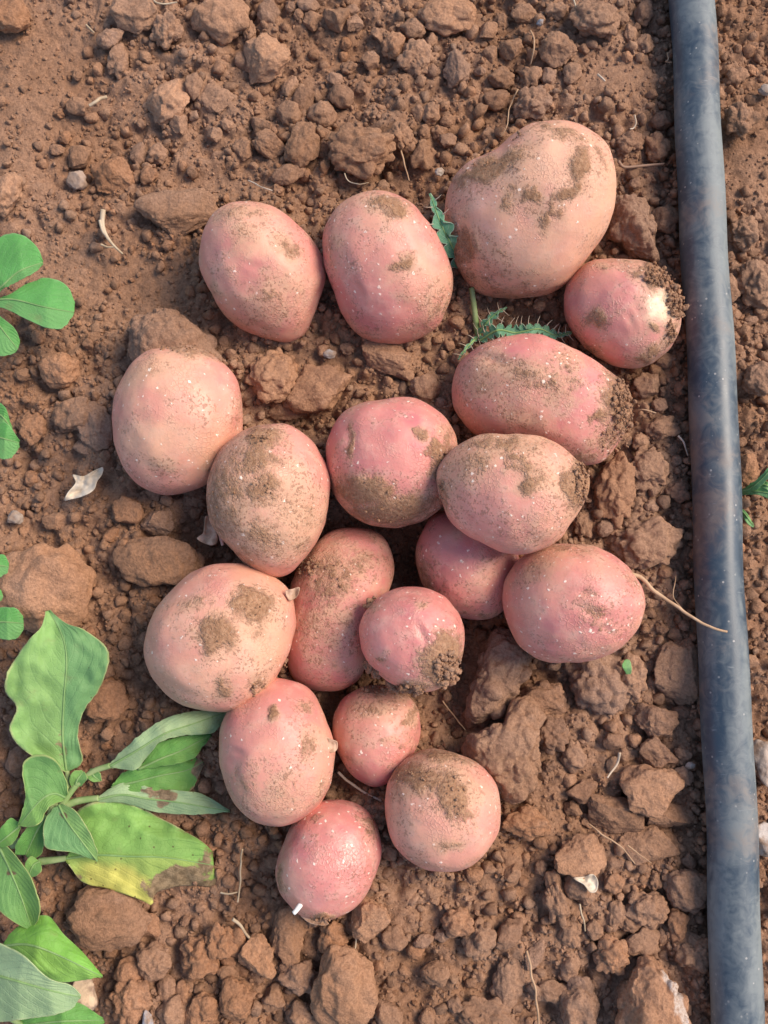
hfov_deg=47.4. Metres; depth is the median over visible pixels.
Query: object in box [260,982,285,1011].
soil clod
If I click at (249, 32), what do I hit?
soil clod
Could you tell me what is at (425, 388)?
soil clod
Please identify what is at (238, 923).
straw
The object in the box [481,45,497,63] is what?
soil clod
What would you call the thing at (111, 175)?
soil clod
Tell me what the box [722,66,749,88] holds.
soil clod
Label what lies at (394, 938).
soil clod
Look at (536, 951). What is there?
soil clod
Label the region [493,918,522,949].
soil clod
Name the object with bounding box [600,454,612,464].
soil clod
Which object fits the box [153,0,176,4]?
straw
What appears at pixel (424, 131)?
soil clod
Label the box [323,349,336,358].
pebble
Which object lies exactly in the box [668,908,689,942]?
soil clod
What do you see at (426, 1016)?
soil clod
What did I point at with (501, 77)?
soil clod
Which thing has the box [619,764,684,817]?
soil clod
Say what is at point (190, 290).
soil clod
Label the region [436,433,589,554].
potato
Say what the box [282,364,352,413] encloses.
soil clod
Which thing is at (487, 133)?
soil clod
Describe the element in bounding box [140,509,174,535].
soil clod
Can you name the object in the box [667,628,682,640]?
soil clod
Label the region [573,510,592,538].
soil clod
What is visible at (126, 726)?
soil clod
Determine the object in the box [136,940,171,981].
soil clod
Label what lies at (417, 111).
soil clod
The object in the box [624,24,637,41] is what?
soil clod
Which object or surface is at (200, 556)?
soil clod
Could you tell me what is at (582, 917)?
straw
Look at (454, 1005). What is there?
soil clod
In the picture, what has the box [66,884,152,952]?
soil clod
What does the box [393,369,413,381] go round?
soil clod
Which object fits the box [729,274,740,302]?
soil clod
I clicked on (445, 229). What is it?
thistle
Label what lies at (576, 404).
potato
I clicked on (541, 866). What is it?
soil clod
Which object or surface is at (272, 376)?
soil clod
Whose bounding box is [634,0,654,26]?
soil clod
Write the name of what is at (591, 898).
soil clod
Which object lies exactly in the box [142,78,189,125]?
soil clod
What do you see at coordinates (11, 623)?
seedling
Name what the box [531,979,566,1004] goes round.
soil clod
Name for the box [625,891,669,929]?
soil clod
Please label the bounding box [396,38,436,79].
soil clod
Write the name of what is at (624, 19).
soil clod
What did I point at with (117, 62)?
soil clod
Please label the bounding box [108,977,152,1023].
soil clod
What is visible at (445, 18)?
soil clod
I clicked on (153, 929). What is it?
soil clod
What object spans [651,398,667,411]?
soil clod
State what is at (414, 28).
soil clod
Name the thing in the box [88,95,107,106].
straw
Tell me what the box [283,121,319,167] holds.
soil clod
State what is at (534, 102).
soil clod
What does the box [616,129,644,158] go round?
soil clod
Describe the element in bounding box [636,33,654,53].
soil clod
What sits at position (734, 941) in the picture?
drip pipe
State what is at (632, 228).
soil clod
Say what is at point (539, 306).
soil clod
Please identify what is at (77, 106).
soil clod
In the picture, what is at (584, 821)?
soil clod
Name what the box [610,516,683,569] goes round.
soil clod
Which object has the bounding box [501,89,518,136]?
rootlet
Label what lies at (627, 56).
soil clod
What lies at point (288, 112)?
soil clod
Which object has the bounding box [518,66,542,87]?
soil clod
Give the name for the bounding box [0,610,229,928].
potato plant
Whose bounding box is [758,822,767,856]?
pebble
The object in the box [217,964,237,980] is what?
soil clod
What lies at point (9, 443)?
seedling
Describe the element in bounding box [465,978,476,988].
soil clod
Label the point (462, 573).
potato
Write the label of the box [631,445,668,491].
soil clod
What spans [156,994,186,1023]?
soil clod
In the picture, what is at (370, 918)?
soil clod
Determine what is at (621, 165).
twig
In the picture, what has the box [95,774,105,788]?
soil clod
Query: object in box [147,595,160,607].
soil clod
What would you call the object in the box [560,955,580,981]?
soil clod
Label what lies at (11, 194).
soil clod
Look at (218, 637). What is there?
potato
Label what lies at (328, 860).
potato
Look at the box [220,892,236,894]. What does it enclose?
straw
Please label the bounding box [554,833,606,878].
soil clod
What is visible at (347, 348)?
soil clod
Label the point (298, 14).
soil clod
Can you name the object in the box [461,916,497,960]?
soil clod
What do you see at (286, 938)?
soil clod
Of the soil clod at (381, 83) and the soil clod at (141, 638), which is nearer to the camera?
the soil clod at (141, 638)
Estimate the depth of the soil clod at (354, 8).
0.39 m
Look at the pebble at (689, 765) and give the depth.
0.34 m
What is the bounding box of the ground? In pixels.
[0,0,767,1023]
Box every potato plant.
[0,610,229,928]
[0,915,104,1023]
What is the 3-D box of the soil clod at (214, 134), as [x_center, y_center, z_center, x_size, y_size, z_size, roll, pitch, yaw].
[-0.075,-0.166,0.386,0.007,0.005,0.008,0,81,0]
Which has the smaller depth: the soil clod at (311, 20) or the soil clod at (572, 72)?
the soil clod at (572, 72)
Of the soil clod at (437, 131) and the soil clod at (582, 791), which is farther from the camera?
the soil clod at (437, 131)
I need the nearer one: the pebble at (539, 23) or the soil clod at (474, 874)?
the soil clod at (474, 874)
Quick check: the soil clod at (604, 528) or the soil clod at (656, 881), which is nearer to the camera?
the soil clod at (656, 881)
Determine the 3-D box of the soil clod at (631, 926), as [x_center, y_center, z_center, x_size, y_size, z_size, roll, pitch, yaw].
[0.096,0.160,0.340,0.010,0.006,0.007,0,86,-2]
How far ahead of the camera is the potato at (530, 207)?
0.34 m
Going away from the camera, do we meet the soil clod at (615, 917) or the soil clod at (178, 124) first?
the soil clod at (615, 917)
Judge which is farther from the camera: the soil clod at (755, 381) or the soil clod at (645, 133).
the soil clod at (645, 133)
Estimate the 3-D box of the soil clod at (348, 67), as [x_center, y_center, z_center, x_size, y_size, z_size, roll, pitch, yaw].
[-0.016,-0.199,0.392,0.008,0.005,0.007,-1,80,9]
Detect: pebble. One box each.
[7,510,23,523]
[66,170,87,189]
[72,979,97,1010]
[142,1010,153,1023]
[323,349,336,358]
[435,167,443,175]
[536,19,543,26]
[685,762,694,768]
[753,739,767,786]
[758,84,767,95]
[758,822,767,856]
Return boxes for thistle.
[427,193,572,359]
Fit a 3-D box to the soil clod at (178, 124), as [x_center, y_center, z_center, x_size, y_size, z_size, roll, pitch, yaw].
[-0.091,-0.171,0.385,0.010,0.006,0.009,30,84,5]
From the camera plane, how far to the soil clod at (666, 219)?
0.37 m
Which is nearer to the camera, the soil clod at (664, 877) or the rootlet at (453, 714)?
the soil clod at (664, 877)
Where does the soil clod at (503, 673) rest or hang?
on the ground
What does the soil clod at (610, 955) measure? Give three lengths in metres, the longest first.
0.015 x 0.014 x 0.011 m
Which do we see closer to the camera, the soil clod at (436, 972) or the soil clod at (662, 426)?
the soil clod at (436, 972)
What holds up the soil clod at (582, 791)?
on the ground
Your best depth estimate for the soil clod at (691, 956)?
0.34 m
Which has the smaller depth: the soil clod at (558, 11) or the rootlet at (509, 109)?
the rootlet at (509, 109)
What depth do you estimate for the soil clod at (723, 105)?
0.39 m
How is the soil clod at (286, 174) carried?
on the ground
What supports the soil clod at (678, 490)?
on the ground
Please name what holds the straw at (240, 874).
on the ground
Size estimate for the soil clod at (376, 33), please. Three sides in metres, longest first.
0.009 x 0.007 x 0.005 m
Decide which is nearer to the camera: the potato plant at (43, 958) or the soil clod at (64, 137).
the potato plant at (43, 958)
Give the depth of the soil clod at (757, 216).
0.38 m
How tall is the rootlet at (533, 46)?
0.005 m
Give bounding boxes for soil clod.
[0,0,30,32]
[0,172,22,217]
[0,543,96,632]
[5,746,30,777]
[14,368,30,381]
[15,412,46,445]
[24,470,37,486]
[30,330,44,343]
[38,352,79,388]
[41,512,65,529]
[49,144,64,155]
[51,396,91,432]
[53,109,64,118]
[55,341,66,352]
[58,131,71,144]
[65,96,87,115]
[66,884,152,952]
[68,145,91,168]
[72,69,82,80]
[73,440,89,455]
[73,936,86,949]
[75,548,81,555]
[77,400,112,450]
[82,337,93,350]
[85,677,128,722]
[90,156,134,193]
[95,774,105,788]
[96,28,124,49]
[102,526,118,542]
[107,42,128,79]
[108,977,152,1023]
[110,0,157,34]
[111,536,197,586]
[112,496,143,523]
[113,956,141,983]
[118,608,131,623]
[121,720,132,732]
[127,308,222,361]
[129,141,146,165]
[133,188,217,238]
[135,482,143,490]
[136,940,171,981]
[138,631,146,646]
[140,166,158,185]
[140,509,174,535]
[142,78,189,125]
[143,913,160,936]
[145,142,166,164]
[146,490,160,500]
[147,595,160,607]
[149,11,183,50]
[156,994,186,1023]
[157,973,175,1001]
[169,114,187,134]
[174,979,192,1006]
[179,934,219,981]
[180,915,190,926]
[184,991,219,1023]
[185,72,203,100]
[185,285,194,296]
[190,0,249,45]
[192,236,200,249]
[195,83,234,114]
[196,551,204,568]
[204,922,237,959]
[206,127,222,142]
[206,838,215,850]
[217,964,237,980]
[219,976,256,1021]
[220,118,232,131]
[220,956,236,965]
[227,924,247,957]
[232,137,252,160]
[238,933,275,979]
[242,20,255,40]
[243,32,290,84]
[244,912,254,922]
[245,347,297,403]
[250,922,261,932]
[251,116,270,135]
[252,128,284,159]
[257,0,280,23]
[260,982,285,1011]
[265,853,277,869]
[268,402,307,420]
[269,905,305,967]
[271,163,305,185]
[272,184,284,196]
[276,100,301,126]
[277,960,318,995]
[281,75,298,96]
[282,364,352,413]
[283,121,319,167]
[285,1,296,14]
[285,998,317,1023]
[290,42,302,57]
[293,8,303,20]
[293,86,314,113]
[297,0,320,11]
[303,10,320,31]
[306,100,336,127]
[310,943,378,1023]
[317,920,348,953]
[322,7,349,32]
[326,72,343,85]
[328,83,353,108]
[328,124,395,179]
[339,342,355,355]
[340,37,351,51]
[340,61,356,74]
[346,4,359,15]
[346,14,363,31]
[351,896,390,943]
[356,80,366,95]
[361,51,379,69]
[361,341,411,375]
[370,27,385,43]
[374,999,403,1023]
[375,78,386,88]
[381,31,405,59]
[381,924,407,951]
[387,121,416,153]
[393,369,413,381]
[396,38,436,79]
[399,18,425,39]
[406,940,424,959]
[409,373,440,402]
[410,141,432,170]
[411,104,423,121]
[413,933,433,948]
[417,0,476,36]
[418,124,430,139]
[418,1008,434,1023]
[420,959,449,987]
[422,101,439,125]
[427,64,440,77]
[431,125,447,140]
[434,397,446,408]
[434,927,448,942]
[439,115,452,126]
[439,133,456,148]
[440,907,474,937]
[443,49,470,87]
[447,994,462,1013]
[451,349,468,366]
[458,995,513,1023]
[461,695,546,804]
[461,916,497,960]
[465,626,531,727]
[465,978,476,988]
[466,865,483,882]
[473,67,485,76]
[479,21,497,38]
[480,127,494,140]
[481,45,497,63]
[484,89,510,111]
[488,66,514,88]
[489,956,524,1013]
[493,13,508,28]
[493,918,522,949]
[499,38,523,60]
[502,804,550,841]
[504,863,520,882]
[511,3,536,23]
[513,85,552,119]
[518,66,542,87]
[520,679,569,714]
[524,937,546,970]
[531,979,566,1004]
[533,299,546,313]
[535,860,547,876]
[538,31,577,67]
[539,714,568,754]
[540,67,556,84]
[542,759,555,771]
[542,869,571,928]
[545,1,568,20]
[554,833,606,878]
[557,917,581,948]
[559,739,586,773]
[559,987,599,1023]
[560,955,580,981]
[563,62,581,85]
[563,800,582,815]
[564,654,629,715]
[564,875,587,899]
[565,778,597,803]
[566,975,594,994]
[568,0,621,37]
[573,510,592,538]
[580,891,595,904]
[581,814,591,828]
[586,918,603,940]
[587,793,644,833]
[593,451,635,527]
[593,933,629,975]
[597,519,613,536]
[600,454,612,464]
[602,733,623,750]
[604,873,624,894]
[606,899,625,931]
[607,193,659,261]
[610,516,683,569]
[610,519,621,529]
[615,954,691,1023]
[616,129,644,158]
[618,11,628,25]
[619,651,647,700]
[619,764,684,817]
[620,825,680,865]
[621,917,641,933]
[622,51,632,62]
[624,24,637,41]
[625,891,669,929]
[625,926,659,955]
[629,177,640,190]
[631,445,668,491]
[632,432,649,450]
[633,372,660,397]
[633,702,678,739]
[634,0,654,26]
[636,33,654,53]
[639,736,678,767]
[642,131,649,139]
[644,131,671,162]
[644,415,680,438]
[644,499,658,512]
[647,802,695,827]
[649,870,663,890]
[650,110,673,130]
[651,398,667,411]
[652,206,678,233]
[654,638,698,705]
[655,353,676,368]
[655,622,668,633]
[657,565,672,578]
[659,386,665,396]
[662,871,670,881]
[663,868,706,914]
[664,477,691,502]
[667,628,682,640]
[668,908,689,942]
[670,705,690,718]
[672,403,686,415]
[672,932,708,975]
[673,744,692,760]
[674,766,693,785]
[675,350,684,361]
[678,619,689,630]
[679,421,688,433]
[681,851,696,869]
[693,845,705,855]
[695,796,702,803]
[720,100,726,110]
[721,101,760,140]
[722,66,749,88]
[727,215,759,251]
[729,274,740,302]
[736,259,767,309]
[740,453,759,485]
[742,361,767,396]
[743,315,758,325]
[745,64,758,75]
[749,653,759,668]
[753,212,761,220]
[754,324,767,334]
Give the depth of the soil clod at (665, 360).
0.37 m
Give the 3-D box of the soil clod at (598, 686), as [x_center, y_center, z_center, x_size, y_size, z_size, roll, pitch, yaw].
[0.086,0.068,0.353,0.024,0.016,0.030,-16,78,9]
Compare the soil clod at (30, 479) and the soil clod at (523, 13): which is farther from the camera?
the soil clod at (523, 13)
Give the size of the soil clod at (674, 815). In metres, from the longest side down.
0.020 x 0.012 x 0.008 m
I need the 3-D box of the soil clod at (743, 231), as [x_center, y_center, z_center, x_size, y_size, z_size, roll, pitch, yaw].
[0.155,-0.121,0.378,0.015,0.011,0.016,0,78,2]
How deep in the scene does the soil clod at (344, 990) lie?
0.33 m
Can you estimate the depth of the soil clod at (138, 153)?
0.38 m
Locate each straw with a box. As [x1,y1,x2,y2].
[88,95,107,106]
[98,209,122,254]
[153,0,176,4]
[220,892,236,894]
[232,917,250,938]
[237,848,242,901]
[525,950,539,1023]
[579,904,585,930]
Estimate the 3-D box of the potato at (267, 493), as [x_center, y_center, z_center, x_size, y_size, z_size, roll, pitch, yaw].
[-0.046,-0.006,0.343,0.051,0.051,0.057,29,83,4]
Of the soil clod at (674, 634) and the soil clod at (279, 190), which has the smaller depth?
the soil clod at (674, 634)
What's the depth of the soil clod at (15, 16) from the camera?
0.39 m
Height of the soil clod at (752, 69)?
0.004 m
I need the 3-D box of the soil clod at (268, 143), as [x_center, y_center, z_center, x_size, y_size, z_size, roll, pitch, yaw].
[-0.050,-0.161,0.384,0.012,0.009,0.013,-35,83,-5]
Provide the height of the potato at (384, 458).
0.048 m
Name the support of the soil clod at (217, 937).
on the ground
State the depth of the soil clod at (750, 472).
0.36 m
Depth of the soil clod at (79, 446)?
0.36 m
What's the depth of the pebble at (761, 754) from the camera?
0.35 m
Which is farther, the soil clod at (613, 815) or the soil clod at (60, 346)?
the soil clod at (60, 346)
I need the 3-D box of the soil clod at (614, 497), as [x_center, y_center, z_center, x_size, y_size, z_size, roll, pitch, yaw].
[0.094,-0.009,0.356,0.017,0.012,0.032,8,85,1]
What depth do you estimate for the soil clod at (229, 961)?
0.34 m
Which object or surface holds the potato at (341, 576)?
on the ground
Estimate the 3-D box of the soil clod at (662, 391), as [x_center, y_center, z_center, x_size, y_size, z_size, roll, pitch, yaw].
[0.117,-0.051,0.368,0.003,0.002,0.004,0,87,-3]
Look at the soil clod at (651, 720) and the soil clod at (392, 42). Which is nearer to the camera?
the soil clod at (651, 720)
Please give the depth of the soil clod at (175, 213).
0.37 m
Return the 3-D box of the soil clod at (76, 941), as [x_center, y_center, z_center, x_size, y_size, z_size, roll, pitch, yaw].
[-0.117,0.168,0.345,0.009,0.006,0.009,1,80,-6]
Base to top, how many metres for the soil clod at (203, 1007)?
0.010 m
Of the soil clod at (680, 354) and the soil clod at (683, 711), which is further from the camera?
the soil clod at (680, 354)
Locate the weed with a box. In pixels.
[742,468,767,526]
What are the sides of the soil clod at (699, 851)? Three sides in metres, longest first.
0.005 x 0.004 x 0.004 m
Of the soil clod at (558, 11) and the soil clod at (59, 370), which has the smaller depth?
the soil clod at (59, 370)
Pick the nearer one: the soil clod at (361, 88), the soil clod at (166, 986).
the soil clod at (166, 986)
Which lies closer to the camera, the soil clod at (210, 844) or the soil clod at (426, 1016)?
the soil clod at (426, 1016)
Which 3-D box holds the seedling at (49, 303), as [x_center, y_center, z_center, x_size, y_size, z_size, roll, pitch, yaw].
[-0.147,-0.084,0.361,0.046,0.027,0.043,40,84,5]
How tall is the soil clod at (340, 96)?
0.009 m
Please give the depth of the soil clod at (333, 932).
0.34 m
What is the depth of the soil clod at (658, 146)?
0.38 m
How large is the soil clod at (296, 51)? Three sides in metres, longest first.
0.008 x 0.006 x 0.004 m
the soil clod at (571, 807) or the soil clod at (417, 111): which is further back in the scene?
the soil clod at (417, 111)
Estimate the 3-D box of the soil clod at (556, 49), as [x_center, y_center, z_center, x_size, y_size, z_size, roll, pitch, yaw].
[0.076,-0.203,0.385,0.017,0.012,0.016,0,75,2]
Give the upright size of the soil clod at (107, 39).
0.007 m
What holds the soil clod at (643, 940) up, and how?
on the ground
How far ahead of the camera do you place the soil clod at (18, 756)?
0.35 m
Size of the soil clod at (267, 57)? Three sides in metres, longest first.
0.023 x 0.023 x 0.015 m
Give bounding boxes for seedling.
[0,233,74,355]
[0,403,19,458]
[0,554,23,639]
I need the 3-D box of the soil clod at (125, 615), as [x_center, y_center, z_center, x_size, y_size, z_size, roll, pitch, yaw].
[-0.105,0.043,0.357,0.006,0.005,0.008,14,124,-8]
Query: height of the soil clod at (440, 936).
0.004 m
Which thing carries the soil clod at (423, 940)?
on the ground
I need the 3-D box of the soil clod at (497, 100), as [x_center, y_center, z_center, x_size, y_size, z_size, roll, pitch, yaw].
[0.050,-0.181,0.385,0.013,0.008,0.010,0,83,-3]
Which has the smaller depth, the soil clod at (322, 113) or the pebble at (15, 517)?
the pebble at (15, 517)
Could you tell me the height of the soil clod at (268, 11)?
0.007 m
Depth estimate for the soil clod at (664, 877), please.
0.34 m
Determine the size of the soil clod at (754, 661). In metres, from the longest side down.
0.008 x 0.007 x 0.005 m
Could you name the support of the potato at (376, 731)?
on the ground
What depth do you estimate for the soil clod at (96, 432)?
0.36 m
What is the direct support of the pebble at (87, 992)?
on the ground
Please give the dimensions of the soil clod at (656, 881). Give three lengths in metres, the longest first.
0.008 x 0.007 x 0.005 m
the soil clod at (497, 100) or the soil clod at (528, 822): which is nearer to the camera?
the soil clod at (528, 822)
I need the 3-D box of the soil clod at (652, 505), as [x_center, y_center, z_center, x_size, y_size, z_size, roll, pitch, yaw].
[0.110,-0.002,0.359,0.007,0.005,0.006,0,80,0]
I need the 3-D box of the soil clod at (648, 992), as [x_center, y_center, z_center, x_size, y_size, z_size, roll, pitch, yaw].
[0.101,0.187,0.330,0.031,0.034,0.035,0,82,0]
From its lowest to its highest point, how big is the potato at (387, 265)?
0.048 m
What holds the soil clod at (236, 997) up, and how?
on the ground
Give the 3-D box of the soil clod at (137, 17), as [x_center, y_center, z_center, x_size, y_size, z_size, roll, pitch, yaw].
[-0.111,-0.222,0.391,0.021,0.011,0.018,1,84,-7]
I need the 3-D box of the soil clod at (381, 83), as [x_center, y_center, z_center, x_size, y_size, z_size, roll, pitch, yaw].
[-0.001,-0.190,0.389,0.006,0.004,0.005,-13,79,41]
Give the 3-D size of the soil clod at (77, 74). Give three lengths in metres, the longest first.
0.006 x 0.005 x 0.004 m
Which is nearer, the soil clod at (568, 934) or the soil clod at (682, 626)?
the soil clod at (568, 934)
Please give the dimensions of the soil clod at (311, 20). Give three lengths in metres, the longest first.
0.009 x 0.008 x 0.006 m
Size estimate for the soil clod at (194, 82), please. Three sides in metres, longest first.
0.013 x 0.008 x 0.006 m
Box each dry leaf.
[64,467,103,500]
[574,874,597,892]
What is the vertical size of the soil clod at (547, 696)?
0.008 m
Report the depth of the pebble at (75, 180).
0.38 m
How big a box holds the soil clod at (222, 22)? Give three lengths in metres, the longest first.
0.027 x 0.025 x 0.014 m
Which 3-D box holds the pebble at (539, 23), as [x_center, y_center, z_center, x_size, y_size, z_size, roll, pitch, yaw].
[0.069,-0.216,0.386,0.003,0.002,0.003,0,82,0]
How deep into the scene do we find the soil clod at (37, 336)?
0.37 m
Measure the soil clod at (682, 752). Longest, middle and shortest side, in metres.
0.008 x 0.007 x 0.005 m
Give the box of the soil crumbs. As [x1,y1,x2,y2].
[0,0,767,1023]
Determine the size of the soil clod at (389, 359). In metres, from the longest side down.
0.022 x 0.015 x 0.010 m
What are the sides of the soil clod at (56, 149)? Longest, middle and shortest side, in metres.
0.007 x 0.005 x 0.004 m
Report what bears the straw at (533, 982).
on the ground
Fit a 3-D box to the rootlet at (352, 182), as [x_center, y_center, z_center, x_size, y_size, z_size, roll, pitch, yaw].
[-0.012,-0.140,0.368,0.011,0.004,0.006,0,82,0]
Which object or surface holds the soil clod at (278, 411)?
on the ground
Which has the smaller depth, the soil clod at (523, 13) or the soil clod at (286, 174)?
the soil clod at (286, 174)
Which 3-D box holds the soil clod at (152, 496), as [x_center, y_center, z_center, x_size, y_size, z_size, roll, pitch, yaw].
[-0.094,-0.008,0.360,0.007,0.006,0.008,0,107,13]
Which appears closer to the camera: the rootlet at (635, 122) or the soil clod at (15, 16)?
the rootlet at (635, 122)
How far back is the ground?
0.37 m
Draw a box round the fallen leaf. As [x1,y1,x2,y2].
[622,659,631,674]
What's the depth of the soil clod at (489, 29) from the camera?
0.39 m
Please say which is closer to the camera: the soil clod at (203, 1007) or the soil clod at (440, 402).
the soil clod at (203, 1007)
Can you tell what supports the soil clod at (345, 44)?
on the ground
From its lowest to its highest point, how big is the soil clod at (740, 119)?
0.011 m
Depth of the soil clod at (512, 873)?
0.34 m
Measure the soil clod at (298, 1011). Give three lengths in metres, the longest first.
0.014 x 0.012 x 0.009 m
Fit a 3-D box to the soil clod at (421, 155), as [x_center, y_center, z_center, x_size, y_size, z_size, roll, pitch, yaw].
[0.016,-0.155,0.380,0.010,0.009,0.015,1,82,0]
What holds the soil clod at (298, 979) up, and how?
on the ground
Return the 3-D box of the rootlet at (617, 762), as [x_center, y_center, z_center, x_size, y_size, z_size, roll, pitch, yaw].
[0.090,0.100,0.344,0.006,0.003,0.010,0,82,0]
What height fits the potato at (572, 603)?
0.050 m
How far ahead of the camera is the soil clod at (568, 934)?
0.34 m
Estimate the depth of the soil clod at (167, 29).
0.39 m
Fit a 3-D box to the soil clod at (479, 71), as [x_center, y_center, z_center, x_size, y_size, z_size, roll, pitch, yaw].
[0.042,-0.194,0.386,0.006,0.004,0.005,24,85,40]
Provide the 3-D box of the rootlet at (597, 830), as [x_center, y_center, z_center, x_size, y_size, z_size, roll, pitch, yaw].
[0.089,0.128,0.339,0.022,0.003,0.002,40,84,5]
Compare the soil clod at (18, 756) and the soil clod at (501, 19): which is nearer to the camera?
the soil clod at (18, 756)
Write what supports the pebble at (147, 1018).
on the ground
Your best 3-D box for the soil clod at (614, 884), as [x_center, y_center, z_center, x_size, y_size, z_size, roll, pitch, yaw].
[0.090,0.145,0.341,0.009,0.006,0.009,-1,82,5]
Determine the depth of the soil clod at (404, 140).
0.38 m
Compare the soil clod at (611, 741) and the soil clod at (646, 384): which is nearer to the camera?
the soil clod at (611, 741)
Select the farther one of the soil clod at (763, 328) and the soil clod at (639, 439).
the soil clod at (763, 328)
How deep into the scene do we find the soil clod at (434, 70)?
0.39 m
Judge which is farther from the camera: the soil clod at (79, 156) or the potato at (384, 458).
the soil clod at (79, 156)
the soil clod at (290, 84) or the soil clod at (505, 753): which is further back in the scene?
the soil clod at (290, 84)
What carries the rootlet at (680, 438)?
on the ground
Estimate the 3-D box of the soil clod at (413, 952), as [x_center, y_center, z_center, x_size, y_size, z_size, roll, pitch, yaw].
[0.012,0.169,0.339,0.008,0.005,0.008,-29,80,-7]
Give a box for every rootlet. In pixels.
[248,180,272,190]
[344,173,368,184]
[400,149,409,180]
[442,701,465,729]
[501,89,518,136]
[530,30,534,64]
[588,823,634,863]
[606,752,620,777]
[627,845,650,862]
[630,115,636,129]
[677,435,687,455]
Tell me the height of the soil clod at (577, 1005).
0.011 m
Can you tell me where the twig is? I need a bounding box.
[617,160,664,168]
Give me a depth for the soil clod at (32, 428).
0.37 m
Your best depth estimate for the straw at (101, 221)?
0.37 m
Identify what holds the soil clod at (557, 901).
on the ground
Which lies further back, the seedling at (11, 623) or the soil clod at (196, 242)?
the soil clod at (196, 242)
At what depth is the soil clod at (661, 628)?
0.35 m
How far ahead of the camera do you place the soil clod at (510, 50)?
0.39 m
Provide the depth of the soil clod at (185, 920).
0.34 m
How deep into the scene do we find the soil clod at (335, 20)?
0.39 m
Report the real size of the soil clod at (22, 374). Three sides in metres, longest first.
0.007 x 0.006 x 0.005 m
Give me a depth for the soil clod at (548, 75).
0.38 m
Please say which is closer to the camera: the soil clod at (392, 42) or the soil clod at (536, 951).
the soil clod at (536, 951)
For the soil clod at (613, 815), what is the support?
on the ground
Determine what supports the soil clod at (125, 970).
on the ground
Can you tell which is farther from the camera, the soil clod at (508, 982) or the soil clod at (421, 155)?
the soil clod at (421, 155)
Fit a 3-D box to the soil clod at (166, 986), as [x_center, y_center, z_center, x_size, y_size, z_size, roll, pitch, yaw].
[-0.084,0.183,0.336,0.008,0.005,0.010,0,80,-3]
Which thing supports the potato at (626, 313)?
on the ground
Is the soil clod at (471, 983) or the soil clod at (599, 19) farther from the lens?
the soil clod at (599, 19)
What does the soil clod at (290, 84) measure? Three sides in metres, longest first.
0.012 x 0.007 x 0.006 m
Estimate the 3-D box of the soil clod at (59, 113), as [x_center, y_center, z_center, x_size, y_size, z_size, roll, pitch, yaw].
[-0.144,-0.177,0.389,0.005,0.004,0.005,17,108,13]
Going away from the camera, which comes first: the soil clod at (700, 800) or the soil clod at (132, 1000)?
the soil clod at (132, 1000)
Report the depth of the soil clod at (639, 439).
0.36 m
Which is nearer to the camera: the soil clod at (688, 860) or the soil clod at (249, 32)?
the soil clod at (688, 860)
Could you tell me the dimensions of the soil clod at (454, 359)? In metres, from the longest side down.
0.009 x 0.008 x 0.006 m
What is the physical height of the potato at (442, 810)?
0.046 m
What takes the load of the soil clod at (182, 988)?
on the ground
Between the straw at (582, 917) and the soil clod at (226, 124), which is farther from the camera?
the soil clod at (226, 124)
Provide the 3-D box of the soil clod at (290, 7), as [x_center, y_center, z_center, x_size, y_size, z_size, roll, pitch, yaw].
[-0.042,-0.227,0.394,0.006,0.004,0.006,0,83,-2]
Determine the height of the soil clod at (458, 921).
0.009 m
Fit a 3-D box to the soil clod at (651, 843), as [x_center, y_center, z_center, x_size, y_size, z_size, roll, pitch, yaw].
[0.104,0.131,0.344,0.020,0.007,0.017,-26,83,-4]
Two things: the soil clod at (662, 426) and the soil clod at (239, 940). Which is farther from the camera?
the soil clod at (662, 426)
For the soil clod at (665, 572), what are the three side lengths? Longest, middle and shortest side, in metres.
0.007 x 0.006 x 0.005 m
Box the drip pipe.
[668,0,764,1023]
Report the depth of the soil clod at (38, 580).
0.34 m
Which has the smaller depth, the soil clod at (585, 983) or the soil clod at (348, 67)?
the soil clod at (585, 983)
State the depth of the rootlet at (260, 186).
0.38 m
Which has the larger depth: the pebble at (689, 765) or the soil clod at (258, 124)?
the soil clod at (258, 124)
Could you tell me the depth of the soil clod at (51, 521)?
0.36 m
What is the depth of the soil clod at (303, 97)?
0.39 m
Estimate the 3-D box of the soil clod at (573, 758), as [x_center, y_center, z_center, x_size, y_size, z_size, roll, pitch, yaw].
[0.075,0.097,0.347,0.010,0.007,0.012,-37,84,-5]
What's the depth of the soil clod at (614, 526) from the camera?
0.36 m
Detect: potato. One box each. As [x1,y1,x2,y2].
[112,343,242,494]
[143,563,299,711]
[197,423,329,576]
[199,201,325,341]
[219,678,337,826]
[275,799,381,925]
[287,527,393,691]
[322,190,452,343]
[326,397,456,527]
[332,684,420,800]
[359,587,464,697]
[385,748,500,871]
[415,510,518,619]
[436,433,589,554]
[444,120,615,298]
[452,333,636,464]
[502,544,727,662]
[564,258,689,368]
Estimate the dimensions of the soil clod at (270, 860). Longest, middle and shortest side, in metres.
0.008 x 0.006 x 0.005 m
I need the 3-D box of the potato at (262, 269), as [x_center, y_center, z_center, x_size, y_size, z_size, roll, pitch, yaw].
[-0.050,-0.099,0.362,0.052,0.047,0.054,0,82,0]
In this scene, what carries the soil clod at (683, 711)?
on the ground
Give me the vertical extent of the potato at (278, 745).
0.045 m
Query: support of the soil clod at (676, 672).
on the ground
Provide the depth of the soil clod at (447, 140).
0.38 m
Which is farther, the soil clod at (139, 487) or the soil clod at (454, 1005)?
the soil clod at (139, 487)
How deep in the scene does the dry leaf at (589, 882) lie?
0.33 m
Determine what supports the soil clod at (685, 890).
on the ground
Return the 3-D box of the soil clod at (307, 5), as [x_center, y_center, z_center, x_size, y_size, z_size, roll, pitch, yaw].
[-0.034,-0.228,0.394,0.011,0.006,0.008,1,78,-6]
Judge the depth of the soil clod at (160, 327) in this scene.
0.35 m

